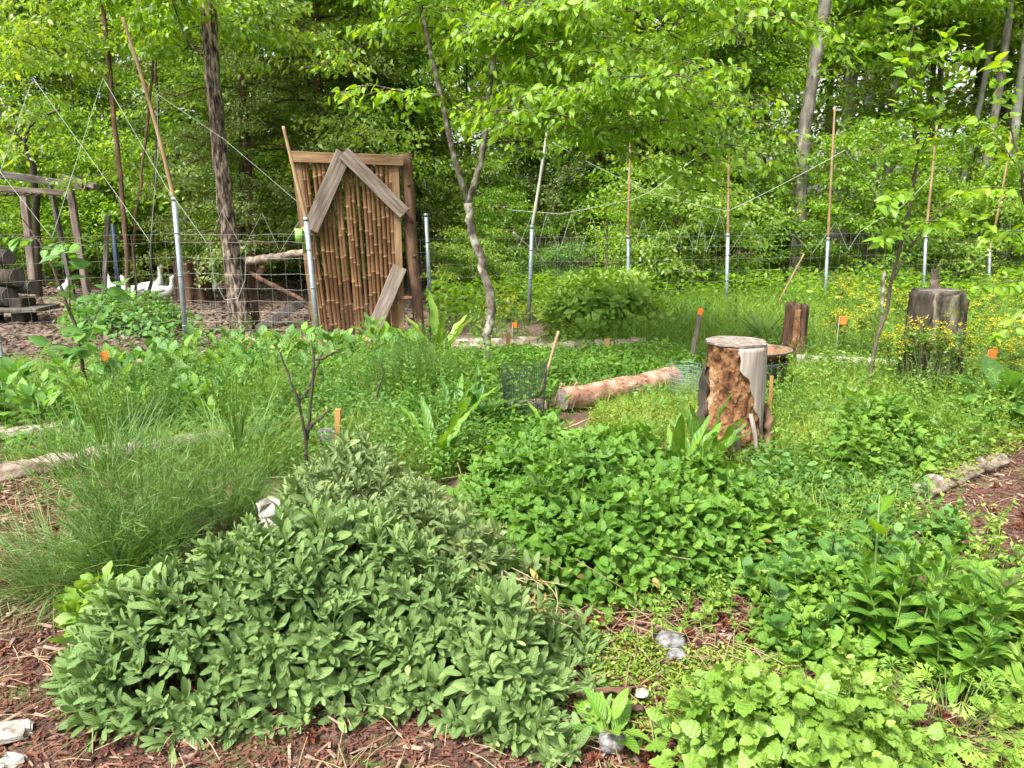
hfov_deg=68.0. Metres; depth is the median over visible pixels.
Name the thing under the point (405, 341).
broadleaf plant
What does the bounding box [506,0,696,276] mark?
tree
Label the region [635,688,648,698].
rock
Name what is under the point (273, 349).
broadleaf plant
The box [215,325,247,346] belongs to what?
broadleaf plant
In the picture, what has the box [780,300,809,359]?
reddish stump
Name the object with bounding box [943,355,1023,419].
pale weed
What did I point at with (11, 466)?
edging log
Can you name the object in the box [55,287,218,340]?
nettle clump
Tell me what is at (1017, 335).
yellow wildflower
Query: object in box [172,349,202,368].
broadleaf plant
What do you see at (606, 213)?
young tree
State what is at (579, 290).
bush
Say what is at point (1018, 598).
comfrey plant
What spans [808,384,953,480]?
nettle clump
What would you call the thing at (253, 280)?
rail fence
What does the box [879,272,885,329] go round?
stick
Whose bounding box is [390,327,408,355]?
broadleaf plant
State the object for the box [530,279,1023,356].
grass
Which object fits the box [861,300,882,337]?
yellow wildflower
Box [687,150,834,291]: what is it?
bush
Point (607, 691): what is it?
bark piece
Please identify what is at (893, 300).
yellow wildflower
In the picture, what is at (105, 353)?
marker flag
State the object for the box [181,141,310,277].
bush
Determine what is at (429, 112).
understory tree
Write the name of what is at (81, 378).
broadleaf plant
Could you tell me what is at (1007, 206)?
bush
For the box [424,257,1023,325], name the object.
weeds
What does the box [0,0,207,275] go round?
understory tree
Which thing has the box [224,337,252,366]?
broadleaf plant
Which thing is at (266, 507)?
rock
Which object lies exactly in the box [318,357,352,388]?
broadleaf plant
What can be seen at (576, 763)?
mulch
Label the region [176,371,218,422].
broadleaf plant
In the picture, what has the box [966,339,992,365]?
yellow wildflower
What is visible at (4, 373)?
broadleaf plant
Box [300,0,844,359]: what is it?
forked tree
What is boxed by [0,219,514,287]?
weeds
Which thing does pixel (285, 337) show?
broadleaf plant
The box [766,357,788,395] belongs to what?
black tub
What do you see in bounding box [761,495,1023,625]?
weeds
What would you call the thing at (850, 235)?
slender tree
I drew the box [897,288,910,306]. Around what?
yellow wildflower
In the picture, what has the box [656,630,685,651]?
rock
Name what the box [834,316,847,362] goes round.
marker flag
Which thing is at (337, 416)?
stake
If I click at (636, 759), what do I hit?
mulch
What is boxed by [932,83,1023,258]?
understory tree
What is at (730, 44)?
slender tree
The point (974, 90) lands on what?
forest tree
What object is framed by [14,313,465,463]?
tall weeds
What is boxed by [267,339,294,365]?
broadleaf plant
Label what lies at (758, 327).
iris plant
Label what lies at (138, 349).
broadleaf plant
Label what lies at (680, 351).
weeds
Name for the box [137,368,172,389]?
broadleaf plant
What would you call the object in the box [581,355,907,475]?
grass
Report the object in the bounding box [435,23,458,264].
slender tree
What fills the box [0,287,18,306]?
firewood log
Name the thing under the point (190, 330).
broadleaf plant
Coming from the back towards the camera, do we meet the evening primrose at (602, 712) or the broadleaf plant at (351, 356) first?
the broadleaf plant at (351, 356)
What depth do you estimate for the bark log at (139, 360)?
6.78 m
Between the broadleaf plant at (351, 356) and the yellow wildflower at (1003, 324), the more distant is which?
the yellow wildflower at (1003, 324)
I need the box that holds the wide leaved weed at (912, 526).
[849,503,921,569]
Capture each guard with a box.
[501,359,546,425]
[669,359,700,399]
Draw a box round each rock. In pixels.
[0,718,34,744]
[0,752,24,767]
[256,498,282,533]
[317,427,334,442]
[598,731,624,753]
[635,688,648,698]
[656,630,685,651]
[666,648,685,660]
[924,474,943,479]
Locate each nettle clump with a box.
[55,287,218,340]
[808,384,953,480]
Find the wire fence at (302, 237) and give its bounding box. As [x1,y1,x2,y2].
[0,17,1021,363]
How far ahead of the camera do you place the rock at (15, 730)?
2.17 m
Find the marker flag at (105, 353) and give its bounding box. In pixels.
[99,351,108,392]
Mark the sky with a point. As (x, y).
(973, 72)
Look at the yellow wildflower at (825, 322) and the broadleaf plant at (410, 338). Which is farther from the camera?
the yellow wildflower at (825, 322)
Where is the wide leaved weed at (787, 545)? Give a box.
[772,528,837,601]
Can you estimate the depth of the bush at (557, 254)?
11.27 m
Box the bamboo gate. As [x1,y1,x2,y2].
[289,148,411,343]
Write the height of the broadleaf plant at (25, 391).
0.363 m
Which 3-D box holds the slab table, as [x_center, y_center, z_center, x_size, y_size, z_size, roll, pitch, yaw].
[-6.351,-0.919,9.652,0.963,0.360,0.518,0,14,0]
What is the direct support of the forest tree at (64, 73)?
on the ground at (452, 482)
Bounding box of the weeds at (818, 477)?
[738,439,936,554]
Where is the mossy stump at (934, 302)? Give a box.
[897,269,969,396]
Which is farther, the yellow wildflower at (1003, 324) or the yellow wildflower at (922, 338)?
the yellow wildflower at (1003, 324)
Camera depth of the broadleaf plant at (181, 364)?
5.70 m
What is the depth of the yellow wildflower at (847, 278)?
9.16 m
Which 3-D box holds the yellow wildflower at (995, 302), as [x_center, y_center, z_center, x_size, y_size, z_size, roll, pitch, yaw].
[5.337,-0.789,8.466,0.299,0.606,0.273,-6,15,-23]
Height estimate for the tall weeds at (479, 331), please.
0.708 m
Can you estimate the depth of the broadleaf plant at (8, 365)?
5.85 m
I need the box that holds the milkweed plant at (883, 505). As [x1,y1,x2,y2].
[846,494,910,641]
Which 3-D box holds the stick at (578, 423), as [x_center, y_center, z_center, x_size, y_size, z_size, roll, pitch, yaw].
[0.326,0.301,4.958,0.522,0.089,0.017,-9,16,-34]
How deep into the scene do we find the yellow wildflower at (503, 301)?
8.72 m
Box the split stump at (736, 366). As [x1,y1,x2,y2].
[696,336,773,462]
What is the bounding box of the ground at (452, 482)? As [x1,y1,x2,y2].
[0,204,1023,767]
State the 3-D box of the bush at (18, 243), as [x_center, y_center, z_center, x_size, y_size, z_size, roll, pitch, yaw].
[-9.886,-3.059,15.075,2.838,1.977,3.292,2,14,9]
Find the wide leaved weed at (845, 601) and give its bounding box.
[821,595,878,634]
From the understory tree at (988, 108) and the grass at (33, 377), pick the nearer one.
the grass at (33, 377)
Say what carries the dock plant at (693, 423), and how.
on the ground at (452, 482)
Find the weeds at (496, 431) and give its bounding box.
[426,403,561,483]
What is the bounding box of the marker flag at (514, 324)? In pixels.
[512,322,516,338]
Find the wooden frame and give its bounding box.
[0,171,110,299]
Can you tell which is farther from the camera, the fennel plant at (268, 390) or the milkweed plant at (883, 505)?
the fennel plant at (268, 390)
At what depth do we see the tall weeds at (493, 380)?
5.67 m
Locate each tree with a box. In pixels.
[0,0,132,277]
[0,0,153,168]
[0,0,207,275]
[0,0,229,266]
[0,0,302,308]
[0,0,352,298]
[0,0,377,305]
[0,1,64,216]
[0,5,123,170]
[0,93,185,297]
[2,215,131,381]
[16,1,148,138]
[33,0,382,333]
[39,2,270,272]
[44,0,407,228]
[64,13,362,156]
[66,30,331,157]
[89,0,430,257]
[100,14,149,267]
[103,0,384,299]
[119,0,451,293]
[121,0,449,274]
[179,7,363,271]
[228,0,567,289]
[233,0,531,274]
[249,0,529,267]
[268,0,494,284]
[284,0,550,288]
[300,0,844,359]
[358,0,596,262]
[404,38,646,238]
[420,1,709,274]
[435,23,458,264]
[449,3,736,285]
[474,36,655,257]
[492,30,533,242]
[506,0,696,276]
[517,0,834,278]
[531,0,830,286]
[587,185,628,269]
[633,0,1020,266]
[635,1,818,280]
[635,18,824,261]
[641,0,1019,292]
[660,0,811,145]
[730,7,948,236]
[752,0,1023,267]
[754,0,923,271]
[760,13,813,217]
[783,3,893,115]
[788,1,875,250]
[805,0,977,269]
[817,0,1023,269]
[820,49,832,238]
[828,0,1023,261]
[832,3,896,248]
[857,0,1015,268]
[863,0,995,384]
[864,16,998,205]
[873,0,1023,274]
[875,3,985,242]
[889,77,899,194]
[899,0,1019,173]
[909,11,981,201]
[916,18,1017,173]
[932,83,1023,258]
[943,51,1023,347]
[958,0,1023,281]
[960,12,1023,237]
[996,27,1023,271]
[1015,14,1023,196]
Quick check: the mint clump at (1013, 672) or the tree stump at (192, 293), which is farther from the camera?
the tree stump at (192, 293)
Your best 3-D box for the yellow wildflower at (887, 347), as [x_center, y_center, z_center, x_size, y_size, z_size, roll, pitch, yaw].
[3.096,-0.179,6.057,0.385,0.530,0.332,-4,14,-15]
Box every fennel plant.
[51,347,216,438]
[189,348,310,415]
[310,339,392,396]
[374,327,443,380]
[426,337,477,382]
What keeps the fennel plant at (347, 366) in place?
on the ground at (452, 482)
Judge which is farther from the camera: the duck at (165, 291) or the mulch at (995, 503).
the duck at (165, 291)
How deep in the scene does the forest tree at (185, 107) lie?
21.72 m
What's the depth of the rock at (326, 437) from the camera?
4.56 m
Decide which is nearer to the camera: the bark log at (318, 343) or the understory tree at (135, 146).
the bark log at (318, 343)
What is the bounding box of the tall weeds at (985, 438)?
[755,319,1023,489]
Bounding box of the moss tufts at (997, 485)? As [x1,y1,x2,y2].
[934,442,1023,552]
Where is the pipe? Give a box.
[110,225,120,302]
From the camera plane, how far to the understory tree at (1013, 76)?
15.46 m
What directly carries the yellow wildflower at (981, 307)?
on the ground at (452, 482)
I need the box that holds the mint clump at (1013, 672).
[929,615,1023,747]
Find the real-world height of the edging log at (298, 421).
0.127 m
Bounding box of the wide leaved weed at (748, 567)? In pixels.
[732,552,820,602]
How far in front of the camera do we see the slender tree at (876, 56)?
15.33 m
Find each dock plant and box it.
[382,289,476,362]
[385,396,485,471]
[391,369,520,428]
[447,365,526,420]
[527,387,578,429]
[628,413,739,462]
[666,392,752,457]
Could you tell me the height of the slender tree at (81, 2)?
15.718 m
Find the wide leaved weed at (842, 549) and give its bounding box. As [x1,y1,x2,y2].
[835,521,908,601]
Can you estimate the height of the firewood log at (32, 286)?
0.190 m
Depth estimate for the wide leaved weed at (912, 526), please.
3.25 m
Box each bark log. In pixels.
[56,350,233,378]
[230,335,372,351]
[443,336,541,352]
[529,337,646,350]
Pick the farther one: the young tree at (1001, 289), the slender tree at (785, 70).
the slender tree at (785, 70)
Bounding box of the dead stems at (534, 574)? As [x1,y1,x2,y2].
[464,568,571,637]
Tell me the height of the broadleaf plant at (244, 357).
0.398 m
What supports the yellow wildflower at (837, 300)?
on the ground at (452, 482)
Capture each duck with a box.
[58,277,76,290]
[102,274,121,287]
[120,275,147,295]
[138,265,167,286]
[145,275,174,297]
[212,278,219,292]
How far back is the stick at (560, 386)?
5.66 m
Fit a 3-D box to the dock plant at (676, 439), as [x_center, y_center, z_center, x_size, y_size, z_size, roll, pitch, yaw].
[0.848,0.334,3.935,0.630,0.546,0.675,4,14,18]
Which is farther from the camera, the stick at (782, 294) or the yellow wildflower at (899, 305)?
the stick at (782, 294)
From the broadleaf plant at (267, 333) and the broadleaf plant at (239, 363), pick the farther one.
the broadleaf plant at (267, 333)
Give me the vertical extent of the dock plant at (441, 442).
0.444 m
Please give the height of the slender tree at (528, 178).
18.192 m
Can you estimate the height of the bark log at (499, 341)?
0.178 m
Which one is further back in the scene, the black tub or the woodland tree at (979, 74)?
the woodland tree at (979, 74)
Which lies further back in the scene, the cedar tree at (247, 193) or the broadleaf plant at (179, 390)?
the cedar tree at (247, 193)
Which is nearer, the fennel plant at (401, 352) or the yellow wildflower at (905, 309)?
the fennel plant at (401, 352)
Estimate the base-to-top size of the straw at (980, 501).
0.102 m
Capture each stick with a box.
[512,231,545,262]
[539,331,559,398]
[552,383,562,407]
[563,417,591,428]
[774,254,804,309]
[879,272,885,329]
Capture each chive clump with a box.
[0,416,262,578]
[0,461,249,653]
[0,468,200,634]
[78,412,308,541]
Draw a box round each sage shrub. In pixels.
[40,492,639,767]
[258,423,586,615]
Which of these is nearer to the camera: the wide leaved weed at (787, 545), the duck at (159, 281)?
the wide leaved weed at (787, 545)
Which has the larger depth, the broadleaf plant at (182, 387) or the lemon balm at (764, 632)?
the broadleaf plant at (182, 387)
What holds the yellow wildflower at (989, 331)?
on the ground at (452, 482)
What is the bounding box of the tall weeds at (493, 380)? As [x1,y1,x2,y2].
[376,326,565,440]
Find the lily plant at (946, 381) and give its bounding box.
[890,359,990,399]
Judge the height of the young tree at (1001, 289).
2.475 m
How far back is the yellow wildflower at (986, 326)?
7.46 m
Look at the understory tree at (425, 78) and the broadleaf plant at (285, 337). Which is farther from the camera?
the understory tree at (425, 78)
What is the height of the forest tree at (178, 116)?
15.190 m
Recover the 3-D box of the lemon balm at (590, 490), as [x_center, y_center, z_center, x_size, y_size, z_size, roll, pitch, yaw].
[0.599,0.466,3.617,1.873,0.606,1.834,0,14,0]
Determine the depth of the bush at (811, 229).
12.35 m
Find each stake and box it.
[335,408,340,439]
[506,332,509,347]
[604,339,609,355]
[690,308,702,360]
[768,376,773,410]
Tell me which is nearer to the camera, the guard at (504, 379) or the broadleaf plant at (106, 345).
the guard at (504, 379)
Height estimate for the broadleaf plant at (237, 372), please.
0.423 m
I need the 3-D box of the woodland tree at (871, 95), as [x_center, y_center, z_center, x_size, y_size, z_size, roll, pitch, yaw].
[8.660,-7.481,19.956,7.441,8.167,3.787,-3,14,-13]
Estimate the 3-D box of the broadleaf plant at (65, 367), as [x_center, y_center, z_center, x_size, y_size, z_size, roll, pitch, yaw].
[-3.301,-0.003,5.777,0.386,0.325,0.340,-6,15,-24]
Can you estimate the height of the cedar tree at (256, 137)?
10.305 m
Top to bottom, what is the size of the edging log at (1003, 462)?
0.131 m
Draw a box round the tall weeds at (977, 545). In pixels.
[777,473,1023,696]
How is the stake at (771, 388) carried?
on the ground at (452, 482)
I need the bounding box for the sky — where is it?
[0,9,1016,203]
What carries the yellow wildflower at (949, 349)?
on the ground at (452, 482)
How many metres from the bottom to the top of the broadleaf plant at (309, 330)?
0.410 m
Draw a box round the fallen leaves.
[0,263,476,363]
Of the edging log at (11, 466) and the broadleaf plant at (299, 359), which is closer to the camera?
the edging log at (11, 466)
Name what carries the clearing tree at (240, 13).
on the ground at (452, 482)
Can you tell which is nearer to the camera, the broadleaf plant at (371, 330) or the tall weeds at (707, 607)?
the tall weeds at (707, 607)
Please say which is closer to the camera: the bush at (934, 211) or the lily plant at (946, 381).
the lily plant at (946, 381)
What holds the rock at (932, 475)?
on the ground at (452, 482)
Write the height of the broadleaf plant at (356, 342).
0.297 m
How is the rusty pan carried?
on the black tub
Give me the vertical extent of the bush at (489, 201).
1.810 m
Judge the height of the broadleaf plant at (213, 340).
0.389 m
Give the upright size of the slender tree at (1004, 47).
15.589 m
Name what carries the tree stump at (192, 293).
on the ground at (452, 482)
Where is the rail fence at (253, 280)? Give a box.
[241,249,306,332]
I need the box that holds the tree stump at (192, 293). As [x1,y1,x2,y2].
[172,259,213,302]
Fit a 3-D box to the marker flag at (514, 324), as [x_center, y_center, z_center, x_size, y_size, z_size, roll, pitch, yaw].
[0.026,-0.408,7.308,0.053,0.382,0.019,3,14,14]
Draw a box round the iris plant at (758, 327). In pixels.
[726,302,815,344]
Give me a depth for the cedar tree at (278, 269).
15.43 m
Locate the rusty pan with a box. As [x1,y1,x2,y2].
[767,344,792,363]
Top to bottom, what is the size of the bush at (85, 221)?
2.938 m
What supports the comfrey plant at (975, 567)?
on the ground at (452, 482)
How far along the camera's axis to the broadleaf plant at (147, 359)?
5.97 m
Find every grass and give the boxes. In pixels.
[0,331,1023,506]
[185,365,511,483]
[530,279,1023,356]
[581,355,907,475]
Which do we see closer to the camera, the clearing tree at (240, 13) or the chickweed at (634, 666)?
the chickweed at (634, 666)
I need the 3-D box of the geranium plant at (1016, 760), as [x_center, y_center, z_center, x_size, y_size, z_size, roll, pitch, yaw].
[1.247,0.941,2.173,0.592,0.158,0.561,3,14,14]
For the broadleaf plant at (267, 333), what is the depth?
6.94 m
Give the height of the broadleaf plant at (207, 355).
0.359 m
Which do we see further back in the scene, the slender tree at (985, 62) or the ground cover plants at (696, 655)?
the slender tree at (985, 62)
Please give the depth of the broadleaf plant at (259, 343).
6.69 m
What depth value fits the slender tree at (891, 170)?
21.09 m
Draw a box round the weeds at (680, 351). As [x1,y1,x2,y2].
[432,335,706,384]
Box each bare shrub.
[270,339,343,467]
[368,358,384,425]
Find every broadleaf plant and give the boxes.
[0,357,42,393]
[0,367,35,422]
[0,377,45,428]
[11,383,62,438]
[18,383,62,417]
[20,369,59,405]
[22,382,70,418]
[38,351,82,394]
[50,362,90,396]
[55,377,92,414]
[59,376,112,416]
[71,376,133,433]
[84,341,128,376]
[92,343,130,374]
[98,356,143,412]
[109,379,162,436]
[113,385,154,415]
[115,346,142,383]
[125,353,163,384]
[128,343,161,379]
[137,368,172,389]
[140,336,179,374]
[146,340,193,382]
[147,336,184,374]
[152,372,203,429]
[160,381,194,415]
[163,359,205,406]
[166,334,202,372]
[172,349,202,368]
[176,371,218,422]
[177,323,210,360]
[179,390,229,431]
[193,347,219,374]
[197,354,236,389]
[199,332,226,363]
[199,372,227,402]
[208,364,254,407]
[209,335,251,377]
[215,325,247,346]
[223,362,259,401]
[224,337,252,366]
[235,350,267,384]
[239,339,265,359]
[239,370,280,414]
[240,345,278,374]
[247,325,277,353]
[248,338,280,374]
[251,331,284,354]
[254,350,294,382]
[264,342,296,367]
[266,324,304,362]
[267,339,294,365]
[270,334,295,350]
[284,350,318,374]
[287,321,315,352]
[287,350,323,380]
[289,333,317,362]
[297,321,321,344]
[307,350,343,389]
[313,327,347,353]
[315,345,351,378]
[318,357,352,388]
[324,328,358,352]
[327,348,361,379]
[340,333,372,366]
[344,335,365,348]
[352,312,386,360]
[361,345,383,369]
[363,324,394,352]
[370,332,404,372]
[372,321,394,356]
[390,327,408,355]
[393,326,425,350]
[395,333,424,356]
[396,336,423,360]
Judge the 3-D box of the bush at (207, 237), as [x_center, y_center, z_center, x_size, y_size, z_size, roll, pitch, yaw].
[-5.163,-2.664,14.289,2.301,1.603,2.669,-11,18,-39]
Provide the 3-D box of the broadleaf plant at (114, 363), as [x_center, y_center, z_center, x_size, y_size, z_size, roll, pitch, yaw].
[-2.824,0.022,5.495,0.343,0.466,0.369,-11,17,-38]
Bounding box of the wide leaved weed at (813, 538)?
[796,514,873,567]
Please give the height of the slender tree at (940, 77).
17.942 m
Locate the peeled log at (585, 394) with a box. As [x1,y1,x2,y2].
[556,366,680,409]
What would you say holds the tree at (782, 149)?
on the ground at (452, 482)
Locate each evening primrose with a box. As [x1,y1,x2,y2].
[568,687,651,753]
[677,567,722,597]
[708,557,768,596]
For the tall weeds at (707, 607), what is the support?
on the ground at (452, 482)
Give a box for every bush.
[0,107,141,281]
[0,192,110,277]
[1,119,206,274]
[94,189,203,270]
[131,156,214,256]
[167,202,280,278]
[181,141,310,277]
[214,165,313,275]
[246,180,383,285]
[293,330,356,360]
[339,342,473,400]
[419,184,573,298]
[420,224,526,303]
[499,240,603,300]
[533,266,680,339]
[571,149,805,298]
[578,202,722,289]
[670,168,851,290]
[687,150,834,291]
[750,109,1007,288]
[769,168,1021,286]
[866,114,1023,281]
[909,159,1023,295]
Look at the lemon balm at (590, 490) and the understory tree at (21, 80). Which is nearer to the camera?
the lemon balm at (590, 490)
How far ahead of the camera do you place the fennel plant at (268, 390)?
5.15 m
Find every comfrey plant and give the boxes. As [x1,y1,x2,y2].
[840,534,1023,703]
[917,558,1023,642]
[968,576,1023,659]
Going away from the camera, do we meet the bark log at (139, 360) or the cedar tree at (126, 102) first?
the bark log at (139, 360)
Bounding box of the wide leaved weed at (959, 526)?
[918,498,976,557]
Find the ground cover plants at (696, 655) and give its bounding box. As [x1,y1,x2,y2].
[548,573,1020,767]
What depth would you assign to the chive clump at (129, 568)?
2.90 m
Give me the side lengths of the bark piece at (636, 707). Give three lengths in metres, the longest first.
0.172 x 0.091 x 0.073 m
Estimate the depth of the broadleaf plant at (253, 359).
6.36 m
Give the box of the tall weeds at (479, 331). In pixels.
[429,270,1023,342]
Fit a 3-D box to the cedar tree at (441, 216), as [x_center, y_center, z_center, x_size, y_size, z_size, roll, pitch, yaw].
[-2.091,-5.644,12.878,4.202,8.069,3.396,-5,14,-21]
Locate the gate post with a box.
[399,153,424,335]
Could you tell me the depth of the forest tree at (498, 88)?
19.30 m
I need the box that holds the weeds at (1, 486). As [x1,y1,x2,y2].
[0,441,225,504]
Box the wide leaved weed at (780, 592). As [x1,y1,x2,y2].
[758,577,845,671]
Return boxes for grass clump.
[0,368,233,491]
[121,365,338,482]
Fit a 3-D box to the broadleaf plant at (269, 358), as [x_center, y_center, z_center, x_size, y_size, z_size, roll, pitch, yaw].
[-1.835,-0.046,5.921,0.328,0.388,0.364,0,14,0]
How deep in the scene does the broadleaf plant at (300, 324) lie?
7.34 m
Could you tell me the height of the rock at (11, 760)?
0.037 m
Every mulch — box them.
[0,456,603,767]
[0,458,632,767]
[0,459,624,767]
[559,585,1019,767]
[559,586,1023,767]
[563,586,1023,767]
[881,441,1023,567]
[903,440,1023,571]
[917,443,1023,560]
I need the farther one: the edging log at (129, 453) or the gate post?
the gate post
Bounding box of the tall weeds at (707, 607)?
[559,535,862,648]
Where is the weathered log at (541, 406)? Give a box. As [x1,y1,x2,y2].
[483,399,546,415]
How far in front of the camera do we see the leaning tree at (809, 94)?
12.87 m
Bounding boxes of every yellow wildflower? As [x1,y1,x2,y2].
[482,307,505,337]
[497,292,512,336]
[502,292,523,336]
[513,303,541,334]
[814,317,858,341]
[819,303,853,353]
[824,309,860,354]
[826,274,853,316]
[828,279,854,314]
[836,272,857,314]
[839,284,875,333]
[846,308,877,356]
[856,280,885,304]
[857,293,892,346]
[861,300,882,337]
[869,331,900,354]
[874,284,898,324]
[878,334,917,382]
[890,290,905,332]
[893,315,929,390]
[896,298,907,334]
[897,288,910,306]
[899,315,951,398]
[900,316,933,391]
[909,315,972,399]
[923,323,971,401]
[952,322,980,386]
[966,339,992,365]
[968,301,984,311]
[968,326,979,341]
[970,294,995,340]
[974,318,1007,347]
[975,292,1006,322]
[976,273,1013,312]
[976,318,1013,367]
[984,293,1005,320]
[985,309,1021,354]
[986,336,1023,366]
[989,317,1023,343]
[997,322,1023,370]
[998,342,1023,400]
[1009,295,1023,320]
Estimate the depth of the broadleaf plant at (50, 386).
5.29 m
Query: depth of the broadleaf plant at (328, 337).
6.66 m
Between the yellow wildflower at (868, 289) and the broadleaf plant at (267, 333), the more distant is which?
the yellow wildflower at (868, 289)
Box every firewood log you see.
[0,249,16,265]
[0,268,25,286]
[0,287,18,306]
[11,279,39,293]
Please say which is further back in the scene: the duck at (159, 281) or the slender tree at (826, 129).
the slender tree at (826, 129)
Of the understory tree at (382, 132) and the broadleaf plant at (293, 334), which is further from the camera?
the understory tree at (382, 132)
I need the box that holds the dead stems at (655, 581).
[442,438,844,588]
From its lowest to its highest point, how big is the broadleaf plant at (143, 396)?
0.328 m
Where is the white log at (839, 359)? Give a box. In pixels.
[795,354,890,366]
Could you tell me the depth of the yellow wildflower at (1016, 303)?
8.98 m
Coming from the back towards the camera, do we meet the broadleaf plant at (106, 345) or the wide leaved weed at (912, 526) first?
the broadleaf plant at (106, 345)
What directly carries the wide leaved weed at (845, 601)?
on the ground at (452, 482)
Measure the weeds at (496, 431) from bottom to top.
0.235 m
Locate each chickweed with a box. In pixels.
[579,629,807,751]
[584,394,697,445]
[904,395,1023,499]
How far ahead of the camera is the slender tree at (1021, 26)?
18.30 m
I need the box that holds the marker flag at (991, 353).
[987,349,997,357]
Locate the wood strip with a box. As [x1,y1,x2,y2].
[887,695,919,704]
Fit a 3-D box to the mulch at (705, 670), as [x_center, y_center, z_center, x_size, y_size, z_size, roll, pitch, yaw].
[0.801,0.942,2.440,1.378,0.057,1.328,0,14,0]
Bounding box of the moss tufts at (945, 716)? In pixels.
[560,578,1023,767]
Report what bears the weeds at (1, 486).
on the ground at (452, 482)
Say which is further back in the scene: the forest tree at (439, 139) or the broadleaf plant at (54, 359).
the forest tree at (439, 139)
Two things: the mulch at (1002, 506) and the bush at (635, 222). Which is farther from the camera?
the bush at (635, 222)
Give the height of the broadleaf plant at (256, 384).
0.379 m
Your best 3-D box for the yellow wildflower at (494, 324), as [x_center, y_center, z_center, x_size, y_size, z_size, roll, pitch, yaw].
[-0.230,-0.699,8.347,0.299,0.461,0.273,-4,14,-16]
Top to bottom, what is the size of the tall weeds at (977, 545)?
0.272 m
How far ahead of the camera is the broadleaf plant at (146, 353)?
6.19 m
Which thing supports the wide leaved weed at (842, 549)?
on the ground at (452, 482)
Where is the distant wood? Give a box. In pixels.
[0,2,1018,231]
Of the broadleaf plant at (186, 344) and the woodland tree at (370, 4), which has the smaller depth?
the broadleaf plant at (186, 344)
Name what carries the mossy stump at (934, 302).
on the ground at (452, 482)
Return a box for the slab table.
[0,296,59,323]
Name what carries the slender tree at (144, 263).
on the ground at (452, 482)
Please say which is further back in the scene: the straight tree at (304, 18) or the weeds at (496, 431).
the straight tree at (304, 18)
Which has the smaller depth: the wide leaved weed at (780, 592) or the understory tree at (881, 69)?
the wide leaved weed at (780, 592)
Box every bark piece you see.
[570,684,643,705]
[585,697,642,714]
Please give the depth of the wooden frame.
10.92 m
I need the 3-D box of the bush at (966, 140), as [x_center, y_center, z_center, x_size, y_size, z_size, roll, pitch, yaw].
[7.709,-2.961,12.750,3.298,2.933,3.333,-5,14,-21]
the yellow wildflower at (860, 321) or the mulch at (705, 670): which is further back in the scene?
the yellow wildflower at (860, 321)
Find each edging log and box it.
[0,442,120,481]
[119,430,226,458]
[252,412,334,433]
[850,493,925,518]
[911,452,1010,500]
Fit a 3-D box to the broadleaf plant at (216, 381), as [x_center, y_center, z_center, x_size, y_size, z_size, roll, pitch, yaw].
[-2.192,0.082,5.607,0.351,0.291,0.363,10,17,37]
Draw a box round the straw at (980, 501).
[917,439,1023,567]
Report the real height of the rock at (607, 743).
0.057 m
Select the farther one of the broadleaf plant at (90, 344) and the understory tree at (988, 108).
the understory tree at (988, 108)
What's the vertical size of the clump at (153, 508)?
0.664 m
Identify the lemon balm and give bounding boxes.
[46,561,212,663]
[438,411,851,615]
[644,649,972,767]
[734,545,913,685]
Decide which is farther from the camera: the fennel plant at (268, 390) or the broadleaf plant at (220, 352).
the broadleaf plant at (220, 352)
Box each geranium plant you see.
[813,686,940,767]
[849,653,1023,767]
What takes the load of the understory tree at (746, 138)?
on the ground at (452, 482)
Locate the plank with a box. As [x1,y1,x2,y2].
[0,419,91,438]
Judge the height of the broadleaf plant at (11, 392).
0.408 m
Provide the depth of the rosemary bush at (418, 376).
5.61 m
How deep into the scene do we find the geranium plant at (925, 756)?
2.01 m
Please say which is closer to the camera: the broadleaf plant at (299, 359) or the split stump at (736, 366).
the split stump at (736, 366)
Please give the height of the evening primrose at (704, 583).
0.116 m
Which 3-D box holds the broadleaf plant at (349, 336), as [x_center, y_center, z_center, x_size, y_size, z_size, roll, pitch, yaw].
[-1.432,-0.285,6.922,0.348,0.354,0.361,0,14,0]
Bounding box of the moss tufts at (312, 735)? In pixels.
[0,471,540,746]
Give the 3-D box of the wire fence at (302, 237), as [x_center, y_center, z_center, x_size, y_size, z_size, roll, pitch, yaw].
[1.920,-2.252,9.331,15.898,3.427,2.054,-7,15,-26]
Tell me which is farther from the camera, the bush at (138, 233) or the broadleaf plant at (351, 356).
the bush at (138, 233)
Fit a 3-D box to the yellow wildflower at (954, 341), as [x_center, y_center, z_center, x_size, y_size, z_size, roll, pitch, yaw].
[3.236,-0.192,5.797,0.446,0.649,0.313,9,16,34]

